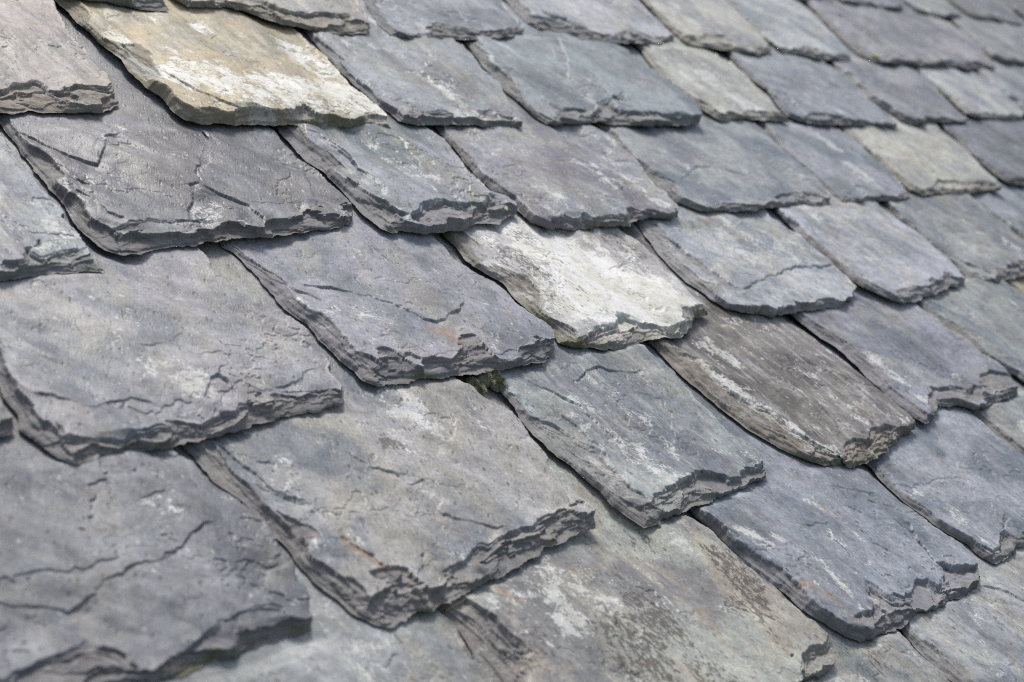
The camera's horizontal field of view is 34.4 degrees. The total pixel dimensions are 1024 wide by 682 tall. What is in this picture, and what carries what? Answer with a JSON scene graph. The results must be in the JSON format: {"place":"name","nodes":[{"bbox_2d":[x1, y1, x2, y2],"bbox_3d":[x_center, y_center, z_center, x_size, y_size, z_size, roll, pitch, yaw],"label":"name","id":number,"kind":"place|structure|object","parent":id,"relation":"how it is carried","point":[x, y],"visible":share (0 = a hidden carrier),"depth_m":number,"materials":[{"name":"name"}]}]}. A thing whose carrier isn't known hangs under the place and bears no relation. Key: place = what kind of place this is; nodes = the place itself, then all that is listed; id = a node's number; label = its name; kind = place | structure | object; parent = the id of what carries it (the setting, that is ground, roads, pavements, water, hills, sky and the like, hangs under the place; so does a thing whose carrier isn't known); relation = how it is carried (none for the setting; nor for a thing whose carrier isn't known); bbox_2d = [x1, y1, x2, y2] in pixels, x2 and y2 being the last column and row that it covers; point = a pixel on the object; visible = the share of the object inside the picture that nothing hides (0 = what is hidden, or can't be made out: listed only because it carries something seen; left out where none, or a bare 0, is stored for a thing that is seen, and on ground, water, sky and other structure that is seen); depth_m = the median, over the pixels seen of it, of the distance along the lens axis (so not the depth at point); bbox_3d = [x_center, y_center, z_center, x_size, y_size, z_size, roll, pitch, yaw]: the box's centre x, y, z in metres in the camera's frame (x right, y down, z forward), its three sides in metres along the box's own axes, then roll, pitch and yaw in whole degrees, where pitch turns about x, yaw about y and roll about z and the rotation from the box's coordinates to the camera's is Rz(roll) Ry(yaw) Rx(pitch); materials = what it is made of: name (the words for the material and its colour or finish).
{"place":"outdoors","nodes":[
{"label":"outdoors","id":0,"kind":"place"},
{"bbox_2d":[442,69,1023,681],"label":"roof deck","id":1,"kind":"structure","parent":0,"point":[472,655],"depth_m":1.20,"materials":[{"name":"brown wood"}]},
{"bbox_2d":[159,445,492,681],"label":"slate","id":2,"kind":"object","parent":1,"relation":"on","point":[339,642],"visible":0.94,"depth_m":1.08,"materials":[{"name":"grey stone"}]},
{"bbox_2d":[0,389,312,681],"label":"slate","id":3,"kind":"object","parent":2,"relation":"on","point":[128,565],"visible":0.94,"depth_m":1.03,"materials":[{"name":"grey stone"}]},
{"bbox_2d":[0,399,14,436],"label":"slate","id":4,"kind":"object","parent":3,"relation":"on","point":[7,428],"visible":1,"depth_m":1.09,"materials":[{"name":"grey stone"}]},
{"bbox_2d":[0,125,343,466],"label":"slate","id":5,"kind":"object","parent":3,"relation":"on","point":[166,348],"visible":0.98,"depth_m":1.24,"materials":[{"name":"grey stone"}]},
{"bbox_2d":[0,133,103,280],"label":"slate","id":6,"kind":"object","parent":5,"relation":"on","point":[39,235],"visible":1,"depth_m":1.30,"materials":[{"name":"grey stone"}]},
{"bbox_2d":[0,0,118,113],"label":"slate","id":7,"kind":"object","parent":6,"relation":"on","point":[48,64],"visible":1,"depth_m":1.55,"materials":[{"name":"grey stone"}]},
{"bbox_2d":[0,0,352,255],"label":"slate","id":8,"kind":"object","parent":5,"relation":"on","point":[140,169],"visible":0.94,"depth_m":1.49,"materials":[{"name":"grey stone"}]},
{"bbox_2d":[182,241,595,627],"bbox_3d":[-0.158,0.034,1.326,0.482,0.032,0.341,43,29,25],"label":"slate","id":9,"kind":"object","parent":2,"relation":"on","point":[391,506],"visible":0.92,"depth_m":1.25,"materials":[{"name":"grey stone"}]},
{"bbox_2d":[219,125,554,385],"bbox_3d":[-0.173,-0.101,1.551,0.441,0.033,0.284,43,29,25],"label":"slate","id":10,"kind":"object","parent":9,"relation":"on","point":[364,298],"visible":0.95,"depth_m":1.49,"materials":[{"name":"grey stone"}]},
{"bbox_2d":[275,26,517,234],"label":"slate","id":11,"kind":"object","parent":10,"relation":"on","point":[405,177],"visible":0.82,"depth_m":1.70,"materials":[{"name":"grey stone"}]},
{"bbox_2d":[55,0,390,128],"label":"slate","id":12,"kind":"object","parent":11,"relation":"on","point":[210,66],"visible":0.97,"depth_m":1.73,"materials":[{"name":"beige stone"}]},
{"bbox_2d":[88,0,168,11],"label":"slate","id":13,"kind":"object","parent":12,"relation":"on","point":[155,5],"visible":1,"depth_m":1.76,"materials":[{"name":"grey stone"}]},
{"bbox_2d":[683,510,949,681],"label":"slate","id":14,"kind":"object","parent":1,"relation":"on","point":[895,656],"visible":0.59,"depth_m":1.37,"materials":[{"name":"grey stone"}]},
{"bbox_2d":[436,375,835,681],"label":"slate","id":15,"kind":"object","parent":14,"relation":"on","point":[615,595],"visible":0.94,"depth_m":1.27,"materials":[{"name":"grey stone"}]},
{"bbox_2d":[444,595,467,611],"bbox_3d":[-0.039,0.186,1.170,0.004,0.009,0.022,42,29,25],"label":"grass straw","id":16,"kind":"object","parent":15,"relation":"on","point":[450,607],"depth_m":1.17,"materials":[{"name":"plant"}]},
{"bbox_2d":[465,367,508,395],"bbox_3d":[-0.024,0.035,1.457,0.032,0.013,0.055,43,29,25],"label":"moss tuft","id":17,"kind":"object","parent":15,"relation":"on","point":[492,380],"visible":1,"depth_m":1.46,"materials":[{"name":"green plant"}]},
{"bbox_2d":[431,233,765,527],"bbox_3d":[0.027,0.001,1.573,0.478,0.031,0.277,43,29,25],"label":"slate","id":18,"kind":"object","parent":15,"relation":"on","point":[640,435],"visible":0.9,"depth_m":1.50,"materials":[{"name":"grey stone"}]},
{"bbox_2d":[424,125,707,350],"bbox_3d":[0.010,-0.133,1.789,0.444,0.036,0.327,43,29,25],"label":"slate","id":19,"kind":"object","parent":18,"relation":"on","point":[607,288],"visible":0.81,"depth_m":1.71,"materials":[{"name":"grey stone"}]},
{"bbox_2d":[433,39,678,229],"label":"slate","id":20,"kind":"object","parent":19,"relation":"on","point":[568,176],"visible":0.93,"depth_m":1.92,"materials":[{"name":"grey stone"}]},
{"bbox_2d":[301,0,522,127],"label":"slate","id":21,"kind":"object","parent":20,"relation":"on","point":[425,80],"visible":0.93,"depth_m":1.97,"materials":[{"name":"grey stone"}]},
{"bbox_2d":[175,0,369,34],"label":"slate","id":22,"kind":"object","parent":21,"relation":"on","point":[341,17],"visible":1,"depth_m":1.97,"materials":[{"name":"grey slate"}]},
{"bbox_2d":[364,0,523,39],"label":"slate","id":23,"kind":"object","parent":21,"relation":"on","point":[457,19],"visible":1,"depth_m":2.20,"materials":[{"name":"grey stone"}]},
{"bbox_2d":[855,464,1023,681],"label":"slate","id":24,"kind":"object","parent":1,"relation":"on","point":[976,634],"visible":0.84,"depth_m":1.48,"materials":[{"name":"grey stone"}]},
{"bbox_2d":[639,340,979,641],"bbox_3d":[0.229,0.118,1.566,0.428,0.033,0.305,43,29,25],"label":"slate","id":25,"kind":"object","parent":24,"relation":"on","point":[859,555],"visible":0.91,"depth_m":1.50,"materials":[{"name":"grey stone"}]},
{"bbox_2d":[780,314,1023,563],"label":"slate","id":26,"kind":"object","parent":24,"relation":"on","point":[956,472],"visible":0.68,"depth_m":1.74,"materials":[{"name":"grey stone"}]},
{"bbox_2d":[616,222,915,467],"bbox_3d":[0.211,-0.027,1.803,0.494,0.035,0.301,43,29,25],"label":"slate","id":27,"kind":"object","parent":26,"relation":"on","point":[778,381],"visible":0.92,"depth_m":1.73,"materials":[{"name":"grey stone"}]},
{"bbox_2d":[937,16,1023,113],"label":"slate","id":28,"kind":"object","parent":1,"relation":"on","point":[1007,79],"visible":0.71,"depth_m":3.69,"materials":[{"name":"grey stone"}]},
{"bbox_2d":[901,0,959,17],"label":"slate","id":29,"kind":"object","parent":28,"relation":"on","point":[943,8],"visible":1,"depth_m":3.98,"materials":[{"name":"grey stone"}]},
{"bbox_2d":[947,2,1023,63],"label":"slate","id":30,"kind":"object","parent":28,"relation":"on","point":[1002,42],"visible":0.68,"depth_m":4.04,"materials":[{"name":"grey stone"}]},
{"bbox_2d":[948,0,1021,24],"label":"slate","id":31,"kind":"object","parent":30,"relation":"on","point":[999,10],"visible":1,"depth_m":4.32,"materials":[{"name":"grey stone"}]},
{"bbox_2d":[1003,0,1023,17],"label":"slate","id":32,"kind":"object","parent":30,"relation":"on","point":[1017,6],"visible":0.99,"depth_m":4.61,"materials":[{"name":"grey stone"}]},
{"bbox_2d":[967,372,1023,453],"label":"slate","id":33,"kind":"object","parent":1,"relation":"on","point":[1003,419],"visible":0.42,"depth_m":1.96,"materials":[{"name":"grey stone"}]},
{"bbox_2d":[764,208,1017,423],"bbox_3d":[0.395,-0.063,2.058,0.481,0.031,0.331,43,29,25],"label":"slate","id":34,"kind":"object","parent":33,"relation":"on","point":[914,360],"visible":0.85,"depth_m":1.98,"materials":[{"name":"grey stone"}]},
{"bbox_2d":[589,123,856,317],"bbox_3d":[0.219,-0.168,2.064,0.447,0.036,0.381,43,29,25],"label":"slate","id":35,"kind":"object","parent":34,"relation":"on","point":[761,262],"visible":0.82,"depth_m":1.98,"materials":[{"name":"grey stone"}]},
{"bbox_2d":[752,120,965,303],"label":"slate","id":36,"kind":"object","parent":34,"relation":"on","point":[873,246],"visible":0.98,"depth_m":2.23,"materials":[{"name":"grey stone"}]},
{"bbox_2d":[594,43,830,211],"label":"slate","id":37,"kind":"object","parent":36,"relation":"on","point":[708,163],"visible":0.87,"depth_m":2.24,"materials":[{"name":"grey stone"}]},
{"bbox_2d":[464,0,701,126],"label":"slate","id":38,"kind":"object","parent":37,"relation":"on","point":[550,77],"visible":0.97,"depth_m":2.25,"materials":[{"name":"grey stone"}]},
{"bbox_2d":[506,0,673,43],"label":"slate","id":39,"kind":"object","parent":38,"relation":"on","point":[626,21],"visible":1,"depth_m":2.54,"materials":[{"name":"grey stone"}]},
{"bbox_2d":[634,0,788,122],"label":"slate","id":40,"kind":"object","parent":37,"relation":"on","point":[711,82],"visible":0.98,"depth_m":2.56,"materials":[{"name":"grey stone"}]},
{"bbox_2d":[710,48,909,203],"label":"slate","id":41,"kind":"object","parent":36,"relation":"on","point":[843,167],"visible":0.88,"depth_m":2.52,"materials":[{"name":"grey stone"}]},
{"bbox_2d":[875,201,1023,381],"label":"slate","id":42,"kind":"object","parent":33,"relation":"on","point":[986,318],"visible":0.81,"depth_m":2.23,"materials":[{"name":"grey stone"}]},
{"bbox_2d":[1004,276,1023,293],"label":"slate","id":43,"kind":"object","parent":1,"relation":"on","point":[1017,283],"visible":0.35,"depth_m":2.44,"materials":[{"name":"grey stone"}]},
{"bbox_2d":[833,125,1023,282],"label":"slate","id":44,"kind":"object","parent":43,"relation":"on","point":[968,235],"visible":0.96,"depth_m":2.50,"materials":[{"name":"grey stone"}]},
{"bbox_2d":[823,60,1001,195],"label":"slate","id":45,"kind":"object","parent":44,"relation":"on","point":[928,158],"visible":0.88,"depth_m":2.77,"materials":[{"name":"grey stone"}]},
{"bbox_2d":[723,41,897,127],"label":"slate","id":46,"kind":"object","parent":45,"relation":"on","point":[804,88],"visible":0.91,"depth_m":2.79,"materials":[{"name":"grey stone"}]},
{"bbox_2d":[642,0,771,55],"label":"slate","id":47,"kind":"object","parent":46,"relation":"on","point":[721,24],"visible":1,"depth_m":2.83,"materials":[{"name":"grey stone"}]},
{"bbox_2d":[798,0,967,124],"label":"slate","id":48,"kind":"object","parent":45,"relation":"on","point":[909,94],"visible":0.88,"depth_m":3.09,"materials":[{"name":"grey stone"}]},
{"bbox_2d":[726,0,850,60],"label":"slate","id":49,"kind":"object","parent":48,"relation":"on","point":[792,26],"visible":1,"depth_m":3.09,"materials":[{"name":"grey stone"}]},
{"bbox_2d":[933,122,1023,239],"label":"slate","id":50,"kind":"object","parent":43,"relation":"on","point":[1005,204],"visible":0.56,"depth_m":2.78,"materials":[{"name":"grey stone"}]},
{"bbox_2d":[934,89,1023,184],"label":"slate","id":51,"kind":"object","parent":50,"relation":"on","point":[995,147],"visible":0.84,"depth_m":3.09,"materials":[{"name":"grey stone"}]},
{"bbox_2d":[910,65,1022,119],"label":"slate","id":52,"kind":"object","parent":51,"relation":"on","point":[969,92],"visible":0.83,"depth_m":3.38,"materials":[{"name":"grey stone"}]},
{"bbox_2d":[802,0,994,69],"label":"slate","id":53,"kind":"object","parent":52,"relation":"on","point":[907,35],"visible":0.97,"depth_m":3.51,"materials":[{"name":"grey stone"}]},
{"bbox_2d":[840,0,902,9],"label":"slate","id":54,"kind":"object","parent":53,"relation":"on","point":[891,4],"visible":1,"depth_m":3.71,"materials":[{"name":"grey stone"}]}
]}

